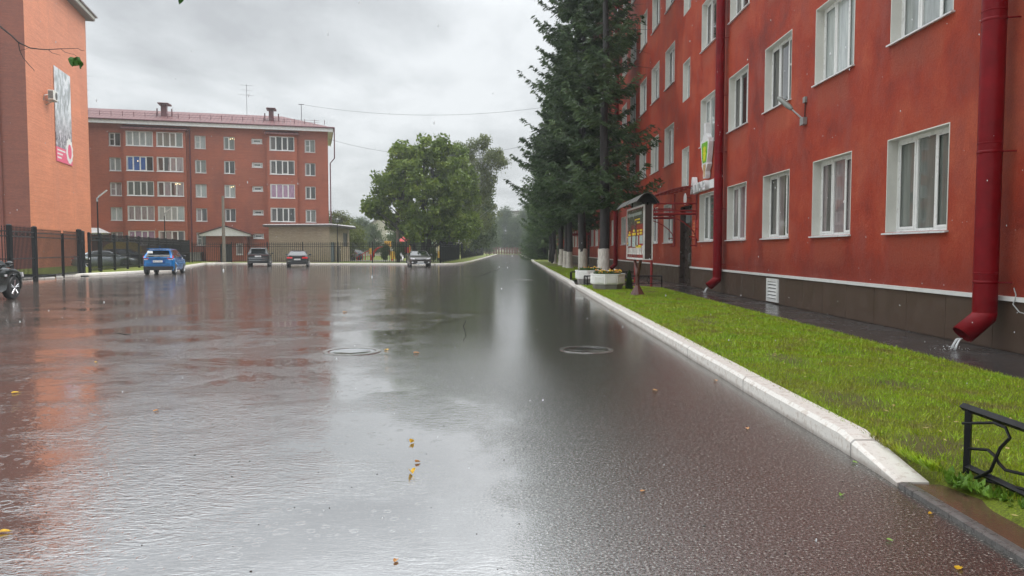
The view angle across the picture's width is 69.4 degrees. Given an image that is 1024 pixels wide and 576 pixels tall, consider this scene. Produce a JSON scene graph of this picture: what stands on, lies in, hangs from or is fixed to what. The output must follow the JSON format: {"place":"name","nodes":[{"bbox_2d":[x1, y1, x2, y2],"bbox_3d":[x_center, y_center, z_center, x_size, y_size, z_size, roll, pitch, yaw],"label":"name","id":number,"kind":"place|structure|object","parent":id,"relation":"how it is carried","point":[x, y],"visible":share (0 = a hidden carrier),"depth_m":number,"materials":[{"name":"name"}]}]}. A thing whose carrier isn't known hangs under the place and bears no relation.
{"place":"outdoors","nodes":[
{"label":"outdoors","id":0,"kind":"place"},
{"bbox_2d":[17,261,219,273],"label":"lawn","id":1,"kind":"structure","parent":0,"point":[133,268],"depth_m":50.64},
{"bbox_2d":[87,232,189,272],"bbox_3d":[-29.415,-2.971,60.725,0.177,2.400,36.516,-1,3,-15],"label":"iron fence","id":2,"kind":"object","parent":1,"relation":"on","point":[181,247],"visible":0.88,"depth_m":51.24,"materials":[{"name":"metal"}]},
{"bbox_2d":[82,0,592,249],"label":"sky","id":3,"kind":"structure","parent":0,"point":[136,50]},
{"bbox_2d":[232,254,493,262],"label":"lawn","id":4,"kind":"structure","parent":0,"point":[451,261],"depth_m":85.31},
{"bbox_2d":[221,196,225,261],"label":"utility pole","id":5,"kind":"object","parent":4,"relation":"on","point":[223,237],"visible":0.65,"depth_m":77.29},
{"bbox_2d":[191,242,440,262],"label":"iron fence","id":6,"kind":"object","parent":4,"relation":"on","point":[290,246],"visible":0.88,"depth_m":77.02,"materials":[{"name":"metal"}]},
{"bbox_2d":[329,210,358,248],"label":"broadleaf tree","id":7,"kind":"object","parent":4,"relation":"on","point":[341,217],"visible":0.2,"depth_m":99.34,"materials":[{"name":"green plant"}]},
{"bbox_2d":[336,222,369,256],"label":"broadleaf tree","id":8,"kind":"object","parent":4,"relation":"on","point":[356,236],"visible":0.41,"depth_m":92.72,"materials":[{"name":"green plant"}]},
{"bbox_2d":[351,216,374,252],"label":"broadleaf tree","id":9,"kind":"object","parent":4,"relation":"on","point":[364,224],"visible":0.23,"depth_m":149.10,"materials":[{"name":"green plant"}]},
{"bbox_2d":[364,223,384,256],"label":"broadleaf tree","id":10,"kind":"object","parent":4,"relation":"on","point":[374,234],"visible":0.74,"depth_m":134.02,"materials":[{"name":"green plant"}]},
{"bbox_2d":[363,219,436,255],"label":"pale house","id":11,"kind":"structure","parent":4,"relation":"on","point":[380,223],"depth_m":164.58,"materials":[{"name":"beige paint"}]},
{"bbox_2d":[382,220,425,257],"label":"broadleaf tree","id":12,"kind":"object","parent":4,"relation":"on","point":[392,238],"visible":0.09,"depth_m":118.51,"materials":[{"name":"plant"}]},
{"bbox_2d":[359,132,473,253],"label":"broadleaf tree","id":13,"kind":"object","parent":4,"relation":"on","point":[403,182],"visible":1,"depth_m":78.14,"materials":[{"name":"green plant"}]},
{"bbox_2d":[440,241,459,262],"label":"iron fence","id":14,"kind":"object","parent":4,"relation":"on","point":[449,251],"visible":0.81,"depth_m":85.11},
{"bbox_2d":[438,142,482,260],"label":"broadleaf tree","id":15,"kind":"object","parent":4,"relation":"on","point":[472,200],"visible":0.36,"depth_m":90.29,"materials":[{"name":"green plant"}]},
{"bbox_2d":[461,244,483,258],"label":"iron fence","id":16,"kind":"object","parent":4,"relation":"on","point":[467,253],"visible":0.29,"depth_m":124.36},
{"bbox_2d":[463,171,497,254],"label":"birch tree","id":17,"kind":"object","parent":4,"relation":"on","point":[481,240],"visible":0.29,"depth_m":120.49,"materials":[{"name":"green plant"}]},
{"bbox_2d":[454,133,511,244],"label":"birch tree","id":18,"kind":"object","parent":4,"relation":"on","point":[495,159],"visible":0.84,"depth_m":101.88,"materials":[{"name":"green plant"}]},
{"bbox_2d":[0,254,1023,575],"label":"asphalt road","id":19,"kind":"structure","parent":0,"point":[274,410],"depth_m":5.64,"materials":[{"name":"asphalt"}]},
{"bbox_2d":[0,260,23,298],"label":"parked car","id":20,"kind":"object","parent":19,"relation":"on","point":[11,284],"visible":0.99,"depth_m":22.29,"materials":[{"name":"grey paint"}]},
{"bbox_2d":[0,224,38,281],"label":"iron fence","id":21,"kind":"object","parent":19,"relation":"on","point":[10,249],"visible":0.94,"depth_m":33.25,"materials":[{"name":"metal"}]},
{"bbox_2d":[37,229,63,277],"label":"iron gate","id":22,"kind":"structure","parent":21,"relation":"attached to","point":[55,264],"depth_m":36.81,"materials":[{"name":"metal"}]},
{"bbox_2d":[76,229,88,276],"bbox_3d":[-24.176,-1.960,41.348,0.700,2.670,0.500,0,3,0],"label":"gate post","id":23,"kind":"object","parent":19,"relation":"on","point":[79,258],"visible":0.83,"depth_m":41.29,"materials":[{"name":"black metal"}]},
{"bbox_2d":[62,230,78,277],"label":"iron gate","id":24,"kind":"structure","parent":23,"relation":"attached to","point":[67,240],"depth_m":39.76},
{"bbox_2d":[0,0,183,69],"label":"overhanging tree","id":25,"kind":"object","parent":19,"relation":"on","point":[75,61],"visible":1,"depth_m":2.95,"materials":[{"name":"green plant"}]},
{"bbox_2d":[56,262,231,277],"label":"kerb","id":26,"kind":"structure","parent":19,"relation":"on","point":[112,273],"depth_m":44.97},
{"bbox_2d":[143,248,185,274],"bbox_3d":[-21.557,-1.739,45.969,2.149,1.708,4.233,-1,3,-14],"label":"parked car","id":27,"kind":"object","parent":19,"relation":"on","point":[156,260],"visible":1,"depth_m":44.25,"materials":[{"name":"blue paint"}]},
{"bbox_2d":[247,247,272,266],"bbox_3d":[-22.772,-2.832,66.828,2.269,1.729,4.799,-1,3,-15],"label":"parked car","id":28,"kind":"object","parent":19,"relation":"on","point":[258,255],"visible":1,"depth_m":64.82,"materials":[{"name":"paint"}]},
{"bbox_2d":[286,250,311,266],"bbox_3d":[-18.955,-2.624,65.627,2.239,1.440,4.936,-1,3,-14],"label":"parked car","id":29,"kind":"object","parent":19,"relation":"on","point":[295,257],"visible":0.99,"depth_m":63.54,"materials":[{"name":"silver paint"}]},
{"bbox_2d":[323,347,380,355],"bbox_3d":[-2.356,0.942,10.897,0.840,0.030,0.840,0,3,0],"label":"manhole","id":30,"kind":"object","parent":19,"relation":"on","point":[349,351],"visible":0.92,"depth_m":10.88,"materials":[{"name":"metal"}]},
{"bbox_2d":[406,250,431,266],"bbox_3d":[-8.233,-2.612,65.396,2.249,1.440,4.749,-1,3,-11],"label":"parked car","id":31,"kind":"object","parent":19,"relation":"on","point":[418,257],"visible":0.98,"depth_m":63.73,"materials":[{"name":"grey metal"}]},
{"bbox_2d":[560,345,612,352],"bbox_3d":[1.117,0.930,11.115,0.800,0.030,0.800,0,3,0],"label":"manhole","id":32,"kind":"object","parent":19,"relation":"on","point":[587,349],"visible":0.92,"depth_m":11.10,"materials":[{"name":"metal"}]},
{"bbox_2d":[899,482,1023,564],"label":"kerb","id":33,"kind":"structure","parent":19,"relation":"on","point":[997,541],"depth_m":4.00,"materials":[{"name":"concrete"}]},
{"bbox_2d":[13,0,1022,545],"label":"raindrops","id":34,"kind":"object","parent":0,"point":[457,182],"visible":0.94,"depth_m":5.61,"materials":[{"name":"white"}]},
{"bbox_2d":[470,250,633,281],"bbox_3d":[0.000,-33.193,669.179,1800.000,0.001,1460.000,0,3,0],"label":"ground","id":35,"kind":"structure","parent":0,"point":[525,257],"depth_m":143.52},
{"bbox_2d":[0,0,97,268],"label":"orange brick building","id":36,"kind":"structure","parent":35,"relation":"on","point":[32,170],"depth_m":56.58,"materials":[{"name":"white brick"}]},
{"bbox_2d":[53,65,72,165],"bbox_3d":[-37.336,-14.194,61.642,0.055,7.600,4.256,-1,3,-15],"label":"wall banner","id":37,"kind":"object","parent":36,"relation":"attached to","point":[63,134],"depth_m":61.44,"materials":[{"name":"white paint"}]},
{"bbox_2d":[88,102,334,260],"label":"apartment block","id":38,"kind":"structure","parent":35,"relation":"on","point":[148,169],"depth_m":86.33,"materials":[{"name":"brick"}]},
{"bbox_2d":[125,131,153,146],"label":"loggia window","id":39,"kind":"structure","parent":38,"relation":"in","point":[133,138],"depth_m":83.66,"materials":[{"name":"white plastic"}]},
{"bbox_2d":[126,156,153,171],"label":"loggia window","id":40,"kind":"structure","parent":38,"relation":"in","point":[133,163],"depth_m":83.80,"materials":[{"name":"blue plastic"}]},
{"bbox_2d":[127,181,153,195],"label":"loggia window","id":41,"kind":"structure","parent":38,"relation":"in","point":[134,188],"depth_m":83.94,"materials":[{"name":"glass"}]},
{"bbox_2d":[127,206,154,220],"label":"loggia window","id":42,"kind":"structure","parent":38,"relation":"in","point":[135,213],"depth_m":84.09,"materials":[{"name":"white plastic"}]},
{"bbox_2d":[128,231,154,245],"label":"loggia window","id":43,"kind":"structure","parent":38,"relation":"in","point":[151,234],"depth_m":84.23,"materials":[{"name":"white plastic"}]},
{"bbox_2d":[156,157,182,171],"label":"loggia window","id":44,"kind":"structure","parent":38,"relation":"in","point":[164,164],"depth_m":84.60,"materials":[{"name":"white plastic"}]},
{"bbox_2d":[156,132,183,147],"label":"loggia window","id":45,"kind":"structure","parent":38,"relation":"in","point":[163,139],"depth_m":84.46,"materials":[{"name":"white plastic"}]},
{"bbox_2d":[157,181,184,196],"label":"loggia window","id":46,"kind":"structure","parent":38,"relation":"in","point":[165,189],"depth_m":84.75,"materials":[{"name":"white plastic"}]},
{"bbox_2d":[158,231,184,239],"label":"loggia window","id":47,"kind":"structure","parent":38,"relation":"in","point":[175,235],"depth_m":85.08,"materials":[{"name":"white plastic"}]},
{"bbox_2d":[158,206,184,220],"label":"loggia window","id":48,"kind":"structure","parent":38,"relation":"in","point":[176,213],"depth_m":84.91,"materials":[{"name":"white plastic"}]},
{"bbox_2d":[269,136,293,150],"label":"loggia window","id":49,"kind":"structure","parent":38,"relation":"in","point":[276,143],"depth_m":87.61,"materials":[{"name":"white plastic"}]},
{"bbox_2d":[270,160,294,174],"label":"loggia window","id":50,"kind":"structure","parent":38,"relation":"in","point":[278,167],"depth_m":87.78,"materials":[{"name":"white plastic"}]},
{"bbox_2d":[271,208,294,221],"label":"loggia window","id":51,"kind":"structure","parent":38,"relation":"in","point":[277,214],"depth_m":88.08,"materials":[{"name":"white plastic"}]},
{"bbox_2d":[270,184,295,198],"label":"loggia window","id":52,"kind":"structure","parent":38,"relation":"in","point":[282,191],"depth_m":87.93,"materials":[{"name":"purple plastic"}]},
{"bbox_2d":[197,225,253,262],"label":"entrance porch","id":53,"kind":"object","parent":35,"relation":"on","point":[214,236],"visible":0.65,"depth_m":84.83,"materials":[{"name":"brick"}]},
{"bbox_2d":[262,224,355,261],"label":"brick shed","id":54,"kind":"structure","parent":35,"relation":"on","point":[309,234],"depth_m":79.51,"materials":[{"name":"beige brick"},{"name":"roofing felt"},{"name":"pale zinc"}]},
{"bbox_2d":[231,254,496,264],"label":"kerb","id":55,"kind":"structure","parent":35,"relation":"on","point":[380,263],"depth_m":74.09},
{"bbox_2d":[497,206,514,253],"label":"broadleaf tree","id":56,"kind":"object","parent":35,"relation":"on","point":[505,218],"visible":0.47,"depth_m":259.60,"materials":[{"name":"green plant"}]},
{"bbox_2d":[506,215,524,253],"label":"broadleaf tree","id":57,"kind":"object","parent":35,"relation":"on","point":[515,231],"visible":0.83,"depth_m":243.95,"materials":[{"name":"green plant"}]},
{"bbox_2d":[576,285,928,486],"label":"kerb","id":58,"kind":"structure","parent":35,"relation":"on","point":[856,443],"depth_m":6.54,"materials":[{"name":"concrete"}]},
{"bbox_2d":[572,0,1023,354],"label":"red building","id":59,"kind":"structure","parent":35,"relation":"on","point":[883,167],"depth_m":16.89,"materials":[{"name":"paint"}]},
{"bbox_2d":[610,1,619,269],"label":"drainpipe","id":60,"kind":"object","parent":59,"relation":"attached to","point":[615,249],"visible":0.34,"depth_m":50.06,"materials":[{"name":"metal"}]},
{"bbox_2d":[639,77,646,116],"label":"window","id":61,"kind":"structure","parent":59,"relation":"in","point":[643,87],"depth_m":41.78,"materials":[{"name":"white plastic"}]},
{"bbox_2d":[639,10,646,52],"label":"window","id":62,"kind":"structure","parent":59,"relation":"in","point":[643,32],"depth_m":41.57,"materials":[{"name":"white plastic"}]},
{"bbox_2d":[650,134,658,174],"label":"window","id":63,"kind":"structure","parent":59,"relation":"in","point":[655,151],"depth_m":38.57,"materials":[{"name":"white plastic"}]},
{"bbox_2d":[650,60,659,105],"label":"window","id":64,"kind":"structure","parent":59,"relation":"in","point":[655,72],"depth_m":38.36,"materials":[{"name":"white plastic"}]},
{"bbox_2d":[651,0,659,34],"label":"window","id":65,"kind":"structure","parent":59,"relation":"in","point":[655,3],"depth_m":38.24,"materials":[{"name":"white plastic"}]},
{"bbox_2d":[662,204,672,243],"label":"window","id":66,"kind":"structure","parent":59,"relation":"in","point":[668,223],"depth_m":35.34,"materials":[{"name":"white plastic"}]},
{"bbox_2d":[663,122,673,167],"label":"window","id":67,"kind":"structure","parent":59,"relation":"in","point":[669,131],"depth_m":35.12,"materials":[{"name":"white plastic"}]},
{"bbox_2d":[663,41,674,91],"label":"window","id":68,"kind":"structure","parent":59,"relation":"in","point":[670,53],"depth_m":34.92,"materials":[{"name":"white plastic"}]},
{"bbox_2d":[682,146,688,186],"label":"window","id":69,"kind":"structure","parent":59,"relation":"in","point":[685,152],"depth_m":31.56,"materials":[{"name":"white plastic"}]},
{"bbox_2d":[679,205,691,285],"bbox_3d":[7.395,-1.766,30.950,0.330,3.320,2.100,0,3,0],"label":"door","id":70,"kind":"structure","parent":59,"relation":"in","point":[685,241],"depth_m":31.77,"materials":[{"name":"grey metal"}]},
{"bbox_2d":[683,57,689,101],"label":"window","id":71,"kind":"structure","parent":59,"relation":"in","point":[686,66],"depth_m":31.37,"materials":[{"name":"white plastic"}]},
{"bbox_2d":[690,177,713,194],"bbox_3d":[7.130,-3.916,27.356,0.200,0.647,3.645,0,3,0],"label":"shop sign","id":72,"kind":"object","parent":59,"relation":"attached to","point":[701,186],"visible":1,"depth_m":27.80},
{"bbox_2d":[697,191,713,241],"bbox_3d":[7.355,-2.634,27.651,0.330,1.825,2.120,0,3,0],"label":"window","id":73,"kind":"structure","parent":59,"relation":"in","point":[705,210],"depth_m":28.46,"materials":[{"name":"white plastic"}]},
{"bbox_2d":[698,90,714,148],"bbox_3d":[7.355,-6.229,27.464,0.330,1.825,2.120,0,3,0],"label":"window","id":74,"kind":"structure","parent":59,"relation":"in","point":[708,103],"depth_m":28.03,"materials":[{"name":"white plastic"}]},
{"bbox_2d":[701,123,713,178],"bbox_3d":[7.138,-5.032,27.126,0.183,2.000,1.160,0,3,0],"label":"emblem sign","id":75,"kind":"object","parent":59,"relation":"attached to","point":[707,141],"visible":0.99,"depth_m":26.95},
{"bbox_2d":[699,0,715,53],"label":"window","id":76,"kind":"structure","parent":59,"relation":"in","point":[709,6],"depth_m":28.03,"materials":[{"name":"white plastic"}]},
{"bbox_2d":[705,0,728,288],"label":"drainpipe","id":77,"kind":"object","parent":59,"relation":"attached to","point":[715,280],"visible":1,"depth_m":25.02,"materials":[{"name":"metal"}]},
{"bbox_2d":[724,181,746,240],"bbox_3d":[7.355,-2.442,23.956,0.330,1.825,2.120,0,3,0],"label":"window","id":78,"kind":"structure","parent":59,"relation":"in","point":[736,194],"depth_m":24.55,"materials":[{"name":"white plastic"}]},
{"bbox_2d":[726,63,748,133],"bbox_3d":[7.355,-6.037,23.769,0.330,1.825,2.120,0,3,0],"label":"window","id":79,"kind":"structure","parent":59,"relation":"in","point":[738,83],"depth_m":24.33,"materials":[{"name":"white plastic"}]},
{"bbox_2d":[728,0,749,24],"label":"window","id":80,"kind":"structure","parent":59,"relation":"in","point":[735,9],"depth_m":24.52,"materials":[{"name":"white plastic"}]},
{"bbox_2d":[759,169,789,239],"bbox_3d":[7.355,-2.258,20.410,0.330,1.825,2.120,0,3,0],"label":"window","id":81,"kind":"structure","parent":59,"relation":"in","point":[775,224],"depth_m":20.90,"materials":[{"name":"white plastic"}]},
{"bbox_2d":[761,29,791,114],"bbox_3d":[7.355,-5.853,20.224,0.330,1.825,2.120,0,3,0],"label":"window","id":82,"kind":"structure","parent":59,"relation":"in","point":[778,76],"depth_m":20.69,"materials":[{"name":"white plastic"}]},
{"bbox_2d":[777,96,806,125],"bbox_3d":[7.009,-4.458,18.550,0.211,0.822,0.882,-2,4,-38],"label":"wall lamp","id":83,"kind":"object","parent":59,"relation":"attached to","point":[788,106],"visible":1,"depth_m":18.40,"materials":[{"name":"grey metal"}]},
{"bbox_2d":[808,151,851,237],"bbox_3d":[7.355,-2.074,16.865,0.330,1.825,2.120,0,3,0],"label":"window","id":84,"kind":"structure","parent":59,"relation":"in","point":[831,215],"depth_m":17.20,"materials":[{"name":"white plastic"}]},
{"bbox_2d":[811,0,855,87],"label":"window","id":85,"kind":"structure","parent":59,"relation":"in","point":[835,19],"depth_m":17.07,"materials":[{"name":"white plastic"}]},
{"bbox_2d":[881,122,949,234],"bbox_3d":[7.355,-1.890,13.320,0.330,1.825,2.120,0,3,0],"label":"window","id":86,"kind":"structure","parent":59,"relation":"in","point":[917,183],"depth_m":13.58,"materials":[{"name":"white plastic"}]},
{"bbox_2d":[886,0,954,46],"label":"window","id":87,"kind":"structure","parent":59,"relation":"in","point":[924,13],"depth_m":13.72,"materials":[{"name":"white plastic"}]},
{"bbox_2d":[953,0,1021,341],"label":"drainpipe","id":88,"kind":"object","parent":59,"relation":"attached to","point":[982,316],"visible":1,"depth_m":10.75,"materials":[{"name":"metal"}]},
{"bbox_2d":[533,260,577,279],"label":"lawn","id":89,"kind":"structure","parent":0,"point":[545,263],"depth_m":69.04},
{"bbox_2d":[519,119,557,261],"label":"spruce tree","id":90,"kind":"object","parent":89,"relation":"on","point":[550,240],"visible":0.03,"depth_m":85.55,"materials":[{"name":"green plant"}]},
{"bbox_2d":[518,105,563,263],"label":"spruce tree","id":91,"kind":"object","parent":89,"relation":"on","point":[554,256],"visible":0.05,"depth_m":75.11,"materials":[{"name":"green plant"}]},
{"bbox_2d":[518,53,594,264],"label":"spruce tree","id":92,"kind":"object","parent":89,"relation":"on","point":[560,247],"visible":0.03,"depth_m":66.21,"materials":[{"name":"green plant"}]},
{"bbox_2d":[522,64,599,267],"bbox_3d":[4.195,-10.142,57.741,7.104,17.133,6.983,2,3,27],"label":"spruce tree","id":93,"kind":"object","parent":89,"relation":"on","point":[547,223],"visible":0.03,"depth_m":57.49,"materials":[{"name":"green plant"}]},
{"bbox_2d":[524,11,599,267],"bbox_3d":[4.289,-11.317,54.779,7.676,19.797,7.390,1,3,18],"label":"spruce tree","id":94,"kind":"object","parent":89,"relation":"on","point":[561,220],"visible":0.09,"depth_m":54.70,"materials":[{"name":"green plant"}]},
{"bbox_2d":[503,0,639,267],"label":"spruce tree","id":95,"kind":"object","parent":89,"relation":"on","point":[568,46],"visible":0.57,"depth_m":43.08,"materials":[{"name":"green plant"}]},
{"bbox_2d":[546,266,633,280],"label":"grass","id":96,"kind":"structure","parent":89,"relation":"on","point":[559,270],"depth_m":48.37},
{"bbox_2d":[545,0,663,270],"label":"spruce tree","id":97,"kind":"object","parent":89,"relation":"on","point":[602,177],"visible":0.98,"depth_m":34.01,"materials":[{"name":"green plant"}]},
{"bbox_2d":[574,282,696,287],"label":"path","id":98,"kind":"structure","parent":0,"point":[670,285],"depth_m":30.34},
{"bbox_2d":[575,266,601,284],"bbox_3d":[3.220,-0.517,30.614,1.203,0.779,1.203,0,3,0],"label":"planter","id":99,"kind":"object","parent":98,"relation":"on","point":[580,272],"visible":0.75,"depth_m":30.24,"materials":[{"name":"grey concrete"}]},
{"bbox_2d":[634,186,696,286],"bbox_3d":[6.244,-2.113,30.982,2.070,4.010,4.200,0,3,0],"label":"entrance canopy","id":100,"kind":"object","parent":98,"relation":"on","point":[674,191],"visible":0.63,"depth_m":29.03,"materials":[{"name":"metal"}]},
{"bbox_2d":[573,262,1023,379],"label":"pavement","id":101,"kind":"structure","parent":0,"point":[996,360],"depth_m":12.84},
{"bbox_2d":[598,286,1023,526],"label":"lawn","id":102,"kind":"structure","parent":0,"point":[999,507],"depth_m":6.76,"materials":[{"name":"plant"}]},
{"bbox_2d":[590,269,624,289],"bbox_3d":[3.360,-0.278,26.020,1.203,0.779,1.203,0,3,0],"label":"planter","id":103,"kind":"object","parent":102,"relation":"on","point":[604,279],"visible":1,"depth_m":25.59,"materials":[{"name":"grey concrete"}]},
{"bbox_2d":[617,192,659,294],"bbox_3d":[3.843,-1.271,22.765,0.719,3.019,4.100,0,3,0],"label":"notice board","id":104,"kind":"object","parent":102,"relation":"on","point":[639,245],"visible":0.98,"depth_m":21.93,"materials":[{"name":"white painted metal"},{"name":"brown red iron"},{"name":"black iron"}]},
{"bbox_2d":[584,285,762,312],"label":"grass","id":105,"kind":"structure","parent":102,"relation":"on","point":[658,292],"depth_m":20.40,"materials":[{"name":"plant"}]},
{"bbox_2d":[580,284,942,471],"bbox_3d":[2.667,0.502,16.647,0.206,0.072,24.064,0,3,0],"label":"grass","id":106,"kind":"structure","parent":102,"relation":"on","point":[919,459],"depth_m":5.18,"materials":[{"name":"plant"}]},
{"bbox_2d":[630,308,957,362],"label":"grass","id":107,"kind":"structure","parent":102,"relation":"on","point":[738,329],"depth_m":11.93,"materials":[{"name":"plant"}]},
{"bbox_2d":[914,484,1023,548],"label":"soil","id":108,"kind":"structure","parent":102,"relation":"on","point":[977,510],"depth_m":4.18,"materials":[{"name":"soil"}]},
{"bbox_2d":[937,463,1023,511],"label":"weeds","id":109,"kind":"object","parent":102,"relation":"on","point":[961,481],"visible":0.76,"depth_m":4.45,"materials":[{"name":"plant"}]},
{"bbox_2d":[959,403,1023,496],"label":"garden rail","id":110,"kind":"object","parent":102,"relation":"on","point":[1001,421],"visible":0.97,"depth_m":4.45,"materials":[{"name":"black metal"}]},
{"bbox_2d":[969,461,1023,500],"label":"grass","id":111,"kind":"structure","parent":102,"relation":"on","point":[1014,479],"depth_m":4.50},
{"label":"lawn","id":112,"kind":"structure","parent":0,"visible":0},
{"bbox_2d":[520,213,563,260],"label":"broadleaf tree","id":113,"kind":"object","parent":112,"relation":"on","point":[540,242],"visible":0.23,"depth_m":103.13,"materials":[{"name":"plant"}]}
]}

